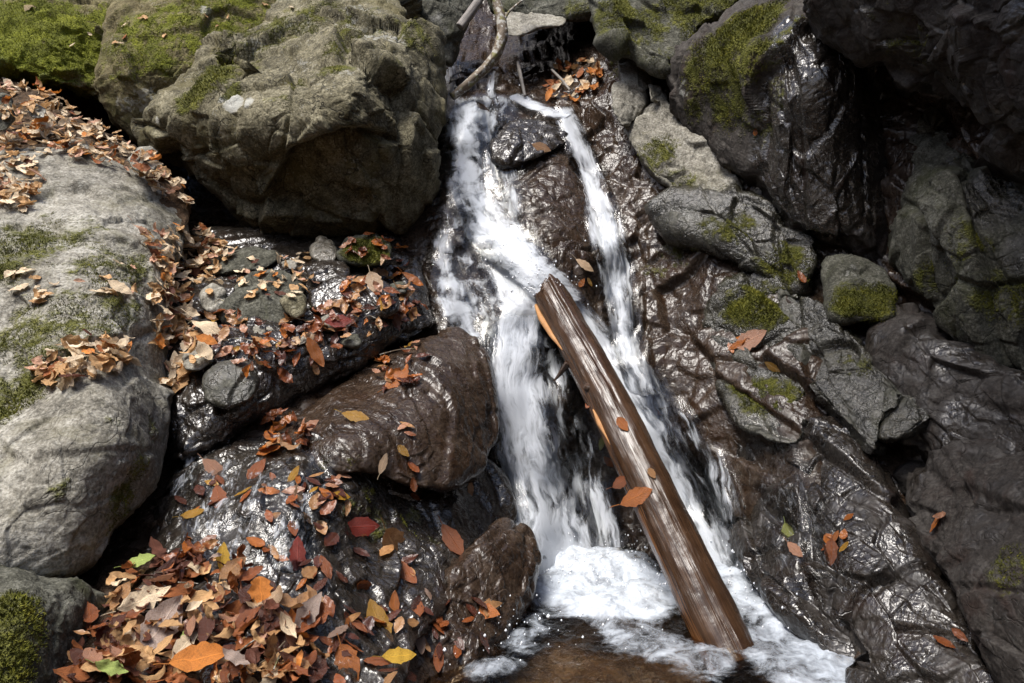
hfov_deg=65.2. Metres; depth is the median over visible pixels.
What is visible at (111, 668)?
leaf
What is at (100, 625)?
leaf
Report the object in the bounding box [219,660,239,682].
leaf
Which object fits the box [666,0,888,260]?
boulder
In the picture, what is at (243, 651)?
leaf
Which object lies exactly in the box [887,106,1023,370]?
boulder
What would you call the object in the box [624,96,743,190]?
boulder
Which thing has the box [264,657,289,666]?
leaf
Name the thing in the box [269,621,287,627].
leaf
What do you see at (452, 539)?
leaf
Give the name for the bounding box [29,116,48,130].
leaf
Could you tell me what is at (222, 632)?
leaf
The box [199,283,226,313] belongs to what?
stone
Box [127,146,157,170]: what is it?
stone
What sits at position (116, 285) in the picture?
leaf
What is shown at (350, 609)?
leaf
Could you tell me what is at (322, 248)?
stone
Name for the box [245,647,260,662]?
leaf
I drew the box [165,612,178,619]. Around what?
leaf
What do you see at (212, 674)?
leaf
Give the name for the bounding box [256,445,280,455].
leaf
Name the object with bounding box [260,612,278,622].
leaf
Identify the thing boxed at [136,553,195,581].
leaf
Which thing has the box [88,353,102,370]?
leaf
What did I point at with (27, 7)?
leaf
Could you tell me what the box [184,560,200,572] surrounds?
leaf
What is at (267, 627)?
leaf
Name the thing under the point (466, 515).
rock
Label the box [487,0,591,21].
rock
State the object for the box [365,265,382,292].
leaf
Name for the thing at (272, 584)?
leaf
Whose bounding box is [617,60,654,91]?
stone
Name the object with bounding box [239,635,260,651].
twig
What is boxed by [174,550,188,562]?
leaf
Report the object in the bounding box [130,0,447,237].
boulder
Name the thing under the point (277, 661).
twig
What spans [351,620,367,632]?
leaf
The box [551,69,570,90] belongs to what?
stick
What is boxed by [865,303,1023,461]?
boulder
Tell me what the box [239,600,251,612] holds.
leaf
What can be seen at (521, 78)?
stick
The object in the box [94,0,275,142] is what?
boulder
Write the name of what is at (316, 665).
leaf
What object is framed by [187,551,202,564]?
leaf
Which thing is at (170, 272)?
leaf litter
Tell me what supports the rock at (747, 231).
on the rock bed
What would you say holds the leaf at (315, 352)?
on the rock ledge
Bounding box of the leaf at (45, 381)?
[41,377,57,385]
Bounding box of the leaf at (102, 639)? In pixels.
[100,631,109,650]
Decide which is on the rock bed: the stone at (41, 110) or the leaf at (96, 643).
the leaf at (96, 643)
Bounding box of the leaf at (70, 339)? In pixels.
[61,334,90,349]
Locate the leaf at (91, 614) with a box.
[82,601,99,621]
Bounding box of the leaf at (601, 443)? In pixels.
[599,436,603,449]
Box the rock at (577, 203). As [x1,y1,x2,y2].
[517,163,595,316]
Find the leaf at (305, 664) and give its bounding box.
[279,657,311,671]
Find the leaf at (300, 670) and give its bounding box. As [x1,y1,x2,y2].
[289,660,310,675]
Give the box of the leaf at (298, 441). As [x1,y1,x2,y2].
[295,437,308,446]
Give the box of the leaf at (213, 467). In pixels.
[198,454,222,475]
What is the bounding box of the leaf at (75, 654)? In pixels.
[70,648,83,664]
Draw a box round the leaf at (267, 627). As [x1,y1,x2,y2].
[264,621,278,647]
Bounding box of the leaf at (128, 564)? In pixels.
[121,560,134,568]
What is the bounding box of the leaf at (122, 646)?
[109,644,136,653]
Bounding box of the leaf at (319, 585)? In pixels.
[313,577,327,591]
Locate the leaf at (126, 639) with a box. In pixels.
[114,634,140,645]
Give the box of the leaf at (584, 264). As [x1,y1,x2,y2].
[572,255,593,271]
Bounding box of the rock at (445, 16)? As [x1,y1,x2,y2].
[419,0,472,66]
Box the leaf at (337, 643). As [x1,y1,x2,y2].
[332,629,345,651]
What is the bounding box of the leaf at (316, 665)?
[292,651,329,670]
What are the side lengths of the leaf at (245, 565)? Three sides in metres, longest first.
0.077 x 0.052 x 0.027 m
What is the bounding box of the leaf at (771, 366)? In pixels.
[765,362,779,371]
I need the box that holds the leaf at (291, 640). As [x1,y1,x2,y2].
[284,610,298,650]
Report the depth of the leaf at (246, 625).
2.24 m
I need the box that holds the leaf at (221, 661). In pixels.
[217,659,228,664]
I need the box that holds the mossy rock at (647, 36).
[588,0,738,78]
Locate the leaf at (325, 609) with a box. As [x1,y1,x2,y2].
[312,602,332,627]
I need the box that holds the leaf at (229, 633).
[206,621,234,641]
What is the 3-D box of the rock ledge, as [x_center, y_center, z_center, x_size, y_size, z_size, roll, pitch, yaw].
[-1.105,-0.114,3.952,1.381,0.983,1.617,-3,6,-32]
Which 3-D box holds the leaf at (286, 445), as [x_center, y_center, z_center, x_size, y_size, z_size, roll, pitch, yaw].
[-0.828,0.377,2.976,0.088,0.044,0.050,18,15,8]
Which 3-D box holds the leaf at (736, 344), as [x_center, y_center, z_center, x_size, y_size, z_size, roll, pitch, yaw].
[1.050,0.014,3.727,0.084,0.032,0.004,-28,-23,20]
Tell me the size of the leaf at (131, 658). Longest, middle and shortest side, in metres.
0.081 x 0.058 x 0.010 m
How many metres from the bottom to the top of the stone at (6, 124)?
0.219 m
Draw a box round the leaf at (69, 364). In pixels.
[60,359,84,368]
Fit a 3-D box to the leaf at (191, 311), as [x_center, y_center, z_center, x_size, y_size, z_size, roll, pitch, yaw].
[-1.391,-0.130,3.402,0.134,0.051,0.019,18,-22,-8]
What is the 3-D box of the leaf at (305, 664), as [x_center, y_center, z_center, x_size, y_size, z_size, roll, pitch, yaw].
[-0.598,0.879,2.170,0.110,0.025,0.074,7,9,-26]
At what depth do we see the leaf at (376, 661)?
2.31 m
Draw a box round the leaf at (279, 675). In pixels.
[257,664,284,678]
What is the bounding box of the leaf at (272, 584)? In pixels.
[256,575,275,591]
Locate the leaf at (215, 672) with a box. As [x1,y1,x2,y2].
[214,670,232,682]
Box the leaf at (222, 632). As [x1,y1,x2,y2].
[196,620,227,642]
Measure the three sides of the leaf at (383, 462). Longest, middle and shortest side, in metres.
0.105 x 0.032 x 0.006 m
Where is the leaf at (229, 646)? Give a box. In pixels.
[222,644,232,649]
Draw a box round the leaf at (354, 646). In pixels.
[339,635,362,651]
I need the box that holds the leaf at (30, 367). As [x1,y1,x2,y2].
[25,366,47,368]
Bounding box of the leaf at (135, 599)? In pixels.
[100,585,170,616]
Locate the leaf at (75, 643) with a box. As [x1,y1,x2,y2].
[71,640,82,649]
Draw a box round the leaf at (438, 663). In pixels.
[433,644,443,671]
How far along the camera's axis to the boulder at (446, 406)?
3.22 m
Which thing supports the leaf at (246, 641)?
on the leaf at (252, 644)
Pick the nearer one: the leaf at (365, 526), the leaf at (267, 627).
the leaf at (267, 627)
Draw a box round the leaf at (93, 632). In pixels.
[89,624,111,636]
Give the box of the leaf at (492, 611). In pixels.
[478,603,499,618]
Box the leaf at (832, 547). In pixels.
[824,532,838,564]
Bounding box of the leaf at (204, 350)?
[196,341,212,359]
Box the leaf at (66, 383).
[62,365,72,390]
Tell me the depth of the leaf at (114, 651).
2.10 m
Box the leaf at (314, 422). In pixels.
[294,420,318,434]
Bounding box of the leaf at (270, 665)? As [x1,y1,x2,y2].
[266,648,279,673]
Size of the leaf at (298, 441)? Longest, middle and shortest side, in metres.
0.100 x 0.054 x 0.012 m
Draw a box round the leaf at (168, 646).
[165,637,179,648]
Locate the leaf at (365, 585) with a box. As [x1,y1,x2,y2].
[357,579,371,589]
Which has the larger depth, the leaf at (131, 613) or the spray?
the spray
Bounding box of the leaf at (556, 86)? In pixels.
[551,82,561,91]
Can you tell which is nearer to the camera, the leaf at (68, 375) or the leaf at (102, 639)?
the leaf at (102, 639)
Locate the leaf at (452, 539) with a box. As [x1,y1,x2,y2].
[437,515,463,554]
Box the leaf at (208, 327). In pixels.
[181,308,228,340]
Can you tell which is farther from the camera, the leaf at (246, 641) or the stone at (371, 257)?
the stone at (371, 257)
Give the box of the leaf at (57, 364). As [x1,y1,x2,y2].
[53,358,67,373]
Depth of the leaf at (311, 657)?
2.21 m
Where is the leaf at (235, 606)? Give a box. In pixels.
[222,600,242,620]
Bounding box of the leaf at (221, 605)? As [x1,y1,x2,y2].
[212,598,231,611]
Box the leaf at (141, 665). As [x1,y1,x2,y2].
[136,659,155,671]
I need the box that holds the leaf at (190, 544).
[185,532,202,549]
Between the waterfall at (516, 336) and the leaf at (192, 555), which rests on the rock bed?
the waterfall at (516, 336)
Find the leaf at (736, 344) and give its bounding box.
[729,340,745,348]
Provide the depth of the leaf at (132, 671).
2.10 m
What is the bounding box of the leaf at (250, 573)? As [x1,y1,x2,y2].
[238,566,263,580]
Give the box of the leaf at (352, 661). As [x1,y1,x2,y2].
[334,633,359,680]
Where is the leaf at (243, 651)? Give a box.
[240,632,265,653]
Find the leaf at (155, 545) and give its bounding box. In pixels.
[149,536,165,559]
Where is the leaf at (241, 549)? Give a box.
[237,544,245,556]
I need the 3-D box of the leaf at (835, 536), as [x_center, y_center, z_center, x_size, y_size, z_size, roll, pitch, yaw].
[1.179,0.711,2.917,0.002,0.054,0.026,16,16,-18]
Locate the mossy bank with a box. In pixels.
[0,0,111,102]
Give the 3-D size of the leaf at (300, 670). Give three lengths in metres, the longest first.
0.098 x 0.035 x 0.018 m
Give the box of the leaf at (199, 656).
[153,641,223,671]
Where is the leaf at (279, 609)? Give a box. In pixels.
[262,598,283,613]
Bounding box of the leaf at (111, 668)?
[85,659,128,676]
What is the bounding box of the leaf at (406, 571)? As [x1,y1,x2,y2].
[400,561,416,582]
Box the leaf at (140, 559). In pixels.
[114,553,154,567]
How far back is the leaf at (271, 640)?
2.17 m
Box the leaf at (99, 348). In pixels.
[96,344,106,353]
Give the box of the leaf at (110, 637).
[106,632,119,644]
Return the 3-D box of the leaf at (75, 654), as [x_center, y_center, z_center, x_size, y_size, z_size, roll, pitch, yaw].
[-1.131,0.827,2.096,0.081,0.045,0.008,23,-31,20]
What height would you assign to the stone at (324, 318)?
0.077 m
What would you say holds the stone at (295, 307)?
on the rock ledge
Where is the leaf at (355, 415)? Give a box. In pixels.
[334,409,368,421]
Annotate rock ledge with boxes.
[166,225,435,461]
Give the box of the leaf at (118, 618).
[100,612,126,633]
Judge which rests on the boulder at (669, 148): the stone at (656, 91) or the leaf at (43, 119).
the stone at (656, 91)
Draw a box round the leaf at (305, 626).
[300,609,321,633]
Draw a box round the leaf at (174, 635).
[167,627,177,638]
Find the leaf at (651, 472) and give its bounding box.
[647,468,655,477]
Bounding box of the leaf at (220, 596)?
[213,585,233,601]
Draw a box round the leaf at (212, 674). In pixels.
[210,659,217,682]
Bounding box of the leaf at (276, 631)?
[262,625,280,635]
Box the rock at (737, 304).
[702,270,809,442]
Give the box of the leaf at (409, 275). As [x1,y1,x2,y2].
[397,267,423,285]
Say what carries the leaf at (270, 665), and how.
on the rock at (466, 515)
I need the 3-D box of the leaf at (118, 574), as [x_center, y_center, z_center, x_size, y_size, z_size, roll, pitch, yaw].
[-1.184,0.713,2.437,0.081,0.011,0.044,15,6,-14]
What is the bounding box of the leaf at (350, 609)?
[343,604,363,619]
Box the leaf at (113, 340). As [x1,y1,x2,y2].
[101,334,118,343]
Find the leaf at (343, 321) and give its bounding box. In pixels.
[316,314,352,327]
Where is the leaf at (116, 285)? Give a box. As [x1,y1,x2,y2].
[102,276,131,293]
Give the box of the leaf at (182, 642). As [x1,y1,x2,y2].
[171,631,197,658]
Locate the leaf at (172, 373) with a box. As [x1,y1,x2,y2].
[167,362,175,379]
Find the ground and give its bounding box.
[486,594,778,682]
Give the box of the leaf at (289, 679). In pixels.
[282,671,299,682]
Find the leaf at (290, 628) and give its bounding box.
[279,611,296,637]
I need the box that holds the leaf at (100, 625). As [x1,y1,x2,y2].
[87,622,110,629]
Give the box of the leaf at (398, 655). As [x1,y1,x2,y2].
[372,647,416,663]
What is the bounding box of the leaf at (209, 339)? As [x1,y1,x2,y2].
[196,334,217,344]
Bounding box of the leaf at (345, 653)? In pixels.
[330,643,351,656]
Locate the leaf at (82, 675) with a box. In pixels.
[53,666,88,682]
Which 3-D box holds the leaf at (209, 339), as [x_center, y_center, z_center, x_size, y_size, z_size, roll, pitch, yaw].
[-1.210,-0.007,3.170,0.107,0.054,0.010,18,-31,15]
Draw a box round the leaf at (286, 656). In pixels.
[278,651,294,661]
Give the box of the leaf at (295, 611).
[293,607,309,618]
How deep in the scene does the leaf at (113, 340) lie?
2.78 m
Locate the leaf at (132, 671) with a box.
[120,662,141,677]
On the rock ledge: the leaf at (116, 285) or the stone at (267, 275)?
the stone at (267, 275)
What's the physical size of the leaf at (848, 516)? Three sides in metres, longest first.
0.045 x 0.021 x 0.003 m
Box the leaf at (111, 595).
[105,592,116,597]
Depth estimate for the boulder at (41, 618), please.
2.08 m
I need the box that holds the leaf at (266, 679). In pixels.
[260,669,277,682]
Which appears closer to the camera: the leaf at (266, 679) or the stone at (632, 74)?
the leaf at (266, 679)
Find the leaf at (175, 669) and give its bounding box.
[172,667,181,679]
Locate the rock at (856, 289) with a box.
[821,254,897,325]
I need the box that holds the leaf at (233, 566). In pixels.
[219,557,245,578]
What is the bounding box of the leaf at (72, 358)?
[64,355,88,362]
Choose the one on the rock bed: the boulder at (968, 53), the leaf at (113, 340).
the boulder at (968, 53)
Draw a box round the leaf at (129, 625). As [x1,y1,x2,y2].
[123,619,136,634]
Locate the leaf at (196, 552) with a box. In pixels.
[192,541,203,554]
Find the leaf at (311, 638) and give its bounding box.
[294,634,318,645]
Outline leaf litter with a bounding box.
[0,2,967,682]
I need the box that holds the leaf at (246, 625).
[238,616,258,631]
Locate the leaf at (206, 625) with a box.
[196,615,214,641]
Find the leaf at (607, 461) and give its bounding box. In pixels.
[603,456,612,466]
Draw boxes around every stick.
[516,61,525,96]
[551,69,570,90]
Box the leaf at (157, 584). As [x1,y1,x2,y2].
[155,581,164,597]
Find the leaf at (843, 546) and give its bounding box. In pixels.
[839,541,848,551]
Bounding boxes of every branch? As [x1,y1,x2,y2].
[450,0,523,99]
[456,0,483,29]
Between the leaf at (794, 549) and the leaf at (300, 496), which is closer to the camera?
the leaf at (300, 496)
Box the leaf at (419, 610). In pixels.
[412,602,423,616]
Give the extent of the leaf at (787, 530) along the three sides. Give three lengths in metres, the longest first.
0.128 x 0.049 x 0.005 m
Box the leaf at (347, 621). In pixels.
[345,617,350,627]
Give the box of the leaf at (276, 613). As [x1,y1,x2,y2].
[270,610,284,633]
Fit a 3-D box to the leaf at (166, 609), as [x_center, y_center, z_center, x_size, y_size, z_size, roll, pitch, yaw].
[-1.001,0.817,2.255,0.105,0.026,0.242,28,41,-4]
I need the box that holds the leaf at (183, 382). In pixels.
[172,376,188,392]
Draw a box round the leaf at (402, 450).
[397,445,408,455]
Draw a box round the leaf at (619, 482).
[606,476,625,489]
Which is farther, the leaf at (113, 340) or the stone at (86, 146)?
the stone at (86, 146)
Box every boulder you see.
[0,147,188,577]
[0,565,108,682]
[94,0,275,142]
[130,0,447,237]
[288,326,498,492]
[413,517,541,682]
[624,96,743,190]
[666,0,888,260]
[719,411,994,682]
[777,289,903,455]
[802,0,1023,184]
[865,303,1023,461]
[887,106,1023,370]
[893,438,1023,682]
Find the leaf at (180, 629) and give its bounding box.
[176,622,184,636]
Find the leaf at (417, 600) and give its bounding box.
[411,595,421,608]
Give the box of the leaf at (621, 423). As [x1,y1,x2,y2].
[616,417,627,430]
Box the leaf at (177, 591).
[135,584,196,598]
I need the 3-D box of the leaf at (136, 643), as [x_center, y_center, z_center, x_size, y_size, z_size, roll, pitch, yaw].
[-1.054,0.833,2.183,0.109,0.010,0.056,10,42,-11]
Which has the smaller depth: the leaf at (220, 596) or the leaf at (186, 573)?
the leaf at (220, 596)
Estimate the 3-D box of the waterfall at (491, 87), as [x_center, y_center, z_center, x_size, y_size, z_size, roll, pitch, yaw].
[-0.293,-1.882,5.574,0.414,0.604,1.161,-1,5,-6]
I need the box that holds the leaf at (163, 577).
[149,572,174,581]
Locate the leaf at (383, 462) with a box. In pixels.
[377,453,387,479]
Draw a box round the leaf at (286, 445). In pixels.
[279,434,300,449]
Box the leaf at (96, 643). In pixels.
[93,639,107,648]
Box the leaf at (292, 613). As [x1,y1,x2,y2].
[289,608,308,637]
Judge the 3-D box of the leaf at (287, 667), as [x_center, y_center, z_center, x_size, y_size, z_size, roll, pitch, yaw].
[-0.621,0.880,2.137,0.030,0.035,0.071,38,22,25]
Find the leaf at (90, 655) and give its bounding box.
[83,647,102,662]
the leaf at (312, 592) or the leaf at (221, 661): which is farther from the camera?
the leaf at (312, 592)
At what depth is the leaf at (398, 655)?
2.34 m
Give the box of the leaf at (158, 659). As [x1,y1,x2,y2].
[149,656,165,671]
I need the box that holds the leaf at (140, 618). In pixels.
[130,611,149,636]
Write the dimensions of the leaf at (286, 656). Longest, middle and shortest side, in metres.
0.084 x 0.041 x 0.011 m
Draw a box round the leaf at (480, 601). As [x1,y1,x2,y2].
[471,597,487,608]
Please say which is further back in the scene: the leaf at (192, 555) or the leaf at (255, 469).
the leaf at (255, 469)
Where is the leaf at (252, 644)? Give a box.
[235,640,264,648]
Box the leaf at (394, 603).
[389,590,399,610]
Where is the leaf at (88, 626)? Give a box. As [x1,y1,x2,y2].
[84,622,91,638]
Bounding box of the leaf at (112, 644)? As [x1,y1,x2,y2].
[105,638,139,650]
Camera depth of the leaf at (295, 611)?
2.34 m
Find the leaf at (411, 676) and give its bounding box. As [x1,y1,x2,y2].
[407,670,415,681]
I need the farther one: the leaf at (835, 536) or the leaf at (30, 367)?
the leaf at (835, 536)
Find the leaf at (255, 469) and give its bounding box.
[246,459,265,478]
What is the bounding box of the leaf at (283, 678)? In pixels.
[265,670,286,681]
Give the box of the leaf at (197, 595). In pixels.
[185,590,207,602]
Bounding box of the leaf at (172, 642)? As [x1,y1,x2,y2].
[170,638,179,646]
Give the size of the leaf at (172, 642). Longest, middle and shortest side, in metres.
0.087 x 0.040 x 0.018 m
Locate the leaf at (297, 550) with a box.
[289,536,305,570]
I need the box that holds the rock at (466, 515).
[145,430,516,682]
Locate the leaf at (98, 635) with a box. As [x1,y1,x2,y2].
[95,618,105,644]
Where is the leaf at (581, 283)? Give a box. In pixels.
[578,278,584,286]
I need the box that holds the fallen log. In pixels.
[534,274,762,681]
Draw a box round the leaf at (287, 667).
[268,662,291,679]
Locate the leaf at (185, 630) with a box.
[184,621,197,635]
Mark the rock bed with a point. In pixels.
(671, 292)
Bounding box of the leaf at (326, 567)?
[319,555,331,578]
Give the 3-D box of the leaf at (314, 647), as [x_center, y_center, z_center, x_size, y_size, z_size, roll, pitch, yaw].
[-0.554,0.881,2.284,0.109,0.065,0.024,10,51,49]
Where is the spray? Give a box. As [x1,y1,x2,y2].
[443,81,797,664]
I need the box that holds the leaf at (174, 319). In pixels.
[167,315,177,334]
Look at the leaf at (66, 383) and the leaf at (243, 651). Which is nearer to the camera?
the leaf at (243, 651)
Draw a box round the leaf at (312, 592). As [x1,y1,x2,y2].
[306,584,323,601]
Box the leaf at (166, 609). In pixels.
[140,595,182,656]
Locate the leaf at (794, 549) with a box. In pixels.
[783,537,802,556]
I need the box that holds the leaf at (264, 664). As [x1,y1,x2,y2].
[258,661,267,667]
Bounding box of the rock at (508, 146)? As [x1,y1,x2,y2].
[485,118,567,171]
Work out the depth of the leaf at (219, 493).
2.76 m
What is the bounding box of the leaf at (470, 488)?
[468,483,473,495]
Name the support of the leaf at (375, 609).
on the rock at (466, 515)
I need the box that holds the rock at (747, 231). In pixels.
[644,183,822,296]
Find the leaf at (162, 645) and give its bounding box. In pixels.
[153,634,172,653]
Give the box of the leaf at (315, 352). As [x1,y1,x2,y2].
[303,329,324,366]
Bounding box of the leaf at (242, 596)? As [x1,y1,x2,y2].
[237,584,250,603]
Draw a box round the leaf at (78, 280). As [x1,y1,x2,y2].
[73,278,86,281]
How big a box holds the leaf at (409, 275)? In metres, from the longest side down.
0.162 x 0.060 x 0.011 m
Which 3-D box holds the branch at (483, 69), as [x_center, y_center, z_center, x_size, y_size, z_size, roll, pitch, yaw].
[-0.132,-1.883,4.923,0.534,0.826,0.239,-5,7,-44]
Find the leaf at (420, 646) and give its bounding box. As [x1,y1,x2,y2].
[416,636,425,653]
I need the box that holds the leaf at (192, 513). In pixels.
[172,508,203,518]
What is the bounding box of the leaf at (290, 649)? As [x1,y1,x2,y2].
[276,643,306,658]
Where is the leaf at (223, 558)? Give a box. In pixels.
[215,542,229,581]
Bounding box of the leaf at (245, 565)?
[232,553,252,566]
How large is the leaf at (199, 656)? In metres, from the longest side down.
0.199 x 0.086 x 0.021 m
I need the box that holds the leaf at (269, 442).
[266,433,279,446]
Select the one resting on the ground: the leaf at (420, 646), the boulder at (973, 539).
the boulder at (973, 539)
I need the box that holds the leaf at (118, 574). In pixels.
[109,571,135,578]
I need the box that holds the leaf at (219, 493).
[210,475,227,507]
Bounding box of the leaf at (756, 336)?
[727,329,765,350]
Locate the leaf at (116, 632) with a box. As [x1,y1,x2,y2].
[108,625,133,643]
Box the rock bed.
[9,0,989,682]
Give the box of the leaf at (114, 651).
[109,643,124,662]
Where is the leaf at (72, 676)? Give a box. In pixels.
[66,673,94,682]
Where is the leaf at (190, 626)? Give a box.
[186,615,195,635]
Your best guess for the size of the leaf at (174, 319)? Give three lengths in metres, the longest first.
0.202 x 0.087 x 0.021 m
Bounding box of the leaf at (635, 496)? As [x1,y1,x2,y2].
[610,487,651,507]
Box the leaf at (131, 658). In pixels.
[121,647,140,665]
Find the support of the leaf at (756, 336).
on the rock at (737, 304)
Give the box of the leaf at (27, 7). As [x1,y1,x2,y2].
[24,5,35,10]
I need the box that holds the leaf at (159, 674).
[139,665,164,681]
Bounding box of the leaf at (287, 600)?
[278,593,302,607]
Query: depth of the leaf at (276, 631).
2.27 m
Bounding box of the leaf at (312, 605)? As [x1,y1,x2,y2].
[294,592,321,627]
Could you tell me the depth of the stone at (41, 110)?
4.16 m
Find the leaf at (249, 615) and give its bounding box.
[235,605,261,628]
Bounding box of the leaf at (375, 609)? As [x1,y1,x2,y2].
[366,599,392,632]
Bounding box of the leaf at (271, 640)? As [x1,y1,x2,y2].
[263,632,277,657]
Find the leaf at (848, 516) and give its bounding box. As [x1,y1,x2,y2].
[844,513,853,519]
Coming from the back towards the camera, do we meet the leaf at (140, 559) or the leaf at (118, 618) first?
the leaf at (140, 559)
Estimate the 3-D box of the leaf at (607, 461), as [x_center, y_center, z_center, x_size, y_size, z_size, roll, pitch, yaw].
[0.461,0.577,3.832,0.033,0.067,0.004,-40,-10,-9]
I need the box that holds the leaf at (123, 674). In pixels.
[116,671,130,677]
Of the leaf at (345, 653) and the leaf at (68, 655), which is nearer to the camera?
the leaf at (68, 655)
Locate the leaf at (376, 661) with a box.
[363,657,391,665]
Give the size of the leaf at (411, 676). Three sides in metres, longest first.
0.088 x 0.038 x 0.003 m
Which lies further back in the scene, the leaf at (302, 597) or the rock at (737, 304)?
the rock at (737, 304)
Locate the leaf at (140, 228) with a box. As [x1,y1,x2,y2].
[127,215,148,238]
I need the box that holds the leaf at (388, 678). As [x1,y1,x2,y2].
[383,671,397,682]
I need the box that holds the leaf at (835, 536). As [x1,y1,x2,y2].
[832,530,838,540]
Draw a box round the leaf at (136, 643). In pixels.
[105,640,143,651]
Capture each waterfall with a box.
[434,96,621,575]
[446,66,494,97]
[510,94,746,576]
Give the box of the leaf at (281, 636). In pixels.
[243,592,287,648]
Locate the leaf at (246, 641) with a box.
[235,637,252,650]
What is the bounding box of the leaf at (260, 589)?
[247,576,273,602]
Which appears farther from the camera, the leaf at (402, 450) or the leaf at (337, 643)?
the leaf at (402, 450)
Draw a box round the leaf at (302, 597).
[296,590,308,603]
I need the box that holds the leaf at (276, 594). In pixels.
[246,585,282,608]
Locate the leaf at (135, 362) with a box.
[130,355,141,365]
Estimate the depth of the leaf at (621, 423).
3.35 m
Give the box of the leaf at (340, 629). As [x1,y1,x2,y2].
[327,625,347,637]
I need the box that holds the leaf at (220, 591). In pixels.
[212,581,224,602]
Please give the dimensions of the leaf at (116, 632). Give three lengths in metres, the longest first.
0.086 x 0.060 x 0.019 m
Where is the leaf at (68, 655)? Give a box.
[67,651,72,662]
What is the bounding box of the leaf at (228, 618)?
[219,613,238,621]
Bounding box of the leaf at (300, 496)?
[294,484,303,506]
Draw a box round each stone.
[0,92,15,131]
[27,103,45,117]
[62,137,89,153]
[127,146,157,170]
[182,348,212,370]
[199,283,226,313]
[202,359,259,409]
[207,246,278,275]
[217,285,288,324]
[234,269,306,296]
[253,325,273,334]
[259,336,270,352]
[279,289,306,318]
[281,260,296,268]
[297,336,305,345]
[305,260,350,282]
[309,236,337,260]
[309,275,399,320]
[321,314,340,331]
[336,234,391,267]
[341,334,361,348]
[390,281,407,294]
[611,80,648,126]
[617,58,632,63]
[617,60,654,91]
[648,84,667,103]
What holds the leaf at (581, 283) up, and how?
on the rock at (577, 203)
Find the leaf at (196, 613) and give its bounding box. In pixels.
[187,609,202,622]
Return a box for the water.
[457,545,854,682]
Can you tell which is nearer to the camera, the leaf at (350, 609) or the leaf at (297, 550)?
the leaf at (350, 609)
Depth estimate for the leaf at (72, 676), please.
2.04 m
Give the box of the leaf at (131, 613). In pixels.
[108,608,145,619]
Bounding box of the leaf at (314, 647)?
[308,641,329,658]
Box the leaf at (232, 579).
[227,571,238,592]
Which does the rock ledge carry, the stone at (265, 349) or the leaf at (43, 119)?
the stone at (265, 349)
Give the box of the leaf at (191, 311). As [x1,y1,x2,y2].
[172,306,199,317]
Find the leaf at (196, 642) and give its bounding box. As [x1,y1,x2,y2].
[190,636,199,644]
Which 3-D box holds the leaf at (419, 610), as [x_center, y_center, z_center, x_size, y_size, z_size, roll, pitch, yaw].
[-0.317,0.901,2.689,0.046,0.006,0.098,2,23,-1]
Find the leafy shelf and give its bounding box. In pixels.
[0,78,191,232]
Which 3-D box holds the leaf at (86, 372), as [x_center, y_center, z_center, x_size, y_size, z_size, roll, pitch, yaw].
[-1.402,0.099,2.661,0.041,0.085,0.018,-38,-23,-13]
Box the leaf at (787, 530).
[781,516,793,536]
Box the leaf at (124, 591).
[109,581,130,609]
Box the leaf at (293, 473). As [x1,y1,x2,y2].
[287,466,298,481]
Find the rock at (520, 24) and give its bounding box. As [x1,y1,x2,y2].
[505,11,565,36]
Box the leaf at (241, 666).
[240,664,253,674]
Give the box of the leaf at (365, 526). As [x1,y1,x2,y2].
[347,517,379,536]
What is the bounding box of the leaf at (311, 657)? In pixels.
[287,650,316,666]
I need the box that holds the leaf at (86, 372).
[83,363,97,379]
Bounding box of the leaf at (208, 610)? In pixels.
[203,604,215,628]
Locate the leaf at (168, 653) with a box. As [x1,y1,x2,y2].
[157,650,171,658]
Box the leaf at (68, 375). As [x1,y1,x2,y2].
[58,373,87,376]
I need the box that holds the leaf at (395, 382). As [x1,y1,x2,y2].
[377,370,408,392]
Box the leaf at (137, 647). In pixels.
[109,645,143,662]
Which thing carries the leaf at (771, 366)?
on the rock at (737, 304)
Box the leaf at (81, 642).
[71,636,84,648]
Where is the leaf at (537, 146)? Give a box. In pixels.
[527,141,550,152]
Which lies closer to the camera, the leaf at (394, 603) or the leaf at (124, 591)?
the leaf at (124, 591)
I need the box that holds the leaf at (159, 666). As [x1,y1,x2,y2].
[151,659,169,670]
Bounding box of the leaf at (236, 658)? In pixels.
[222,648,249,665]
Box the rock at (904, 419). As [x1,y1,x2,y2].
[877,395,929,443]
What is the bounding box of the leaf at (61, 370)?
[58,363,68,377]
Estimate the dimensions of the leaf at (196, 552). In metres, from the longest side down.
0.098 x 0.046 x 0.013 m
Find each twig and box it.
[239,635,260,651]
[273,650,283,669]
[380,348,415,354]
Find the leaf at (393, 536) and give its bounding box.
[381,517,404,551]
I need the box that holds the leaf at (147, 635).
[134,631,151,640]
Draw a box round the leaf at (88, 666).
[81,654,116,671]
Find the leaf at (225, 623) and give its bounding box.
[220,619,234,627]
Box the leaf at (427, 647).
[422,638,430,651]
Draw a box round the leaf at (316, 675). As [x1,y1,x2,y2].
[308,655,326,682]
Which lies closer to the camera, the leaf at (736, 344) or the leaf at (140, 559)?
the leaf at (140, 559)
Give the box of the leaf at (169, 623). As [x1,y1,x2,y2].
[158,619,183,626]
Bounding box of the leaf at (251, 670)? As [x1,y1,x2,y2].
[245,663,256,673]
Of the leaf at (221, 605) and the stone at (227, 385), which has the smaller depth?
the leaf at (221, 605)
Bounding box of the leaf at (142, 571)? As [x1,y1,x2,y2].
[130,569,145,587]
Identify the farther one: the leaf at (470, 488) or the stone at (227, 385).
the leaf at (470, 488)
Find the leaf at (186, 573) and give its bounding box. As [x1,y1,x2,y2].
[183,566,191,577]

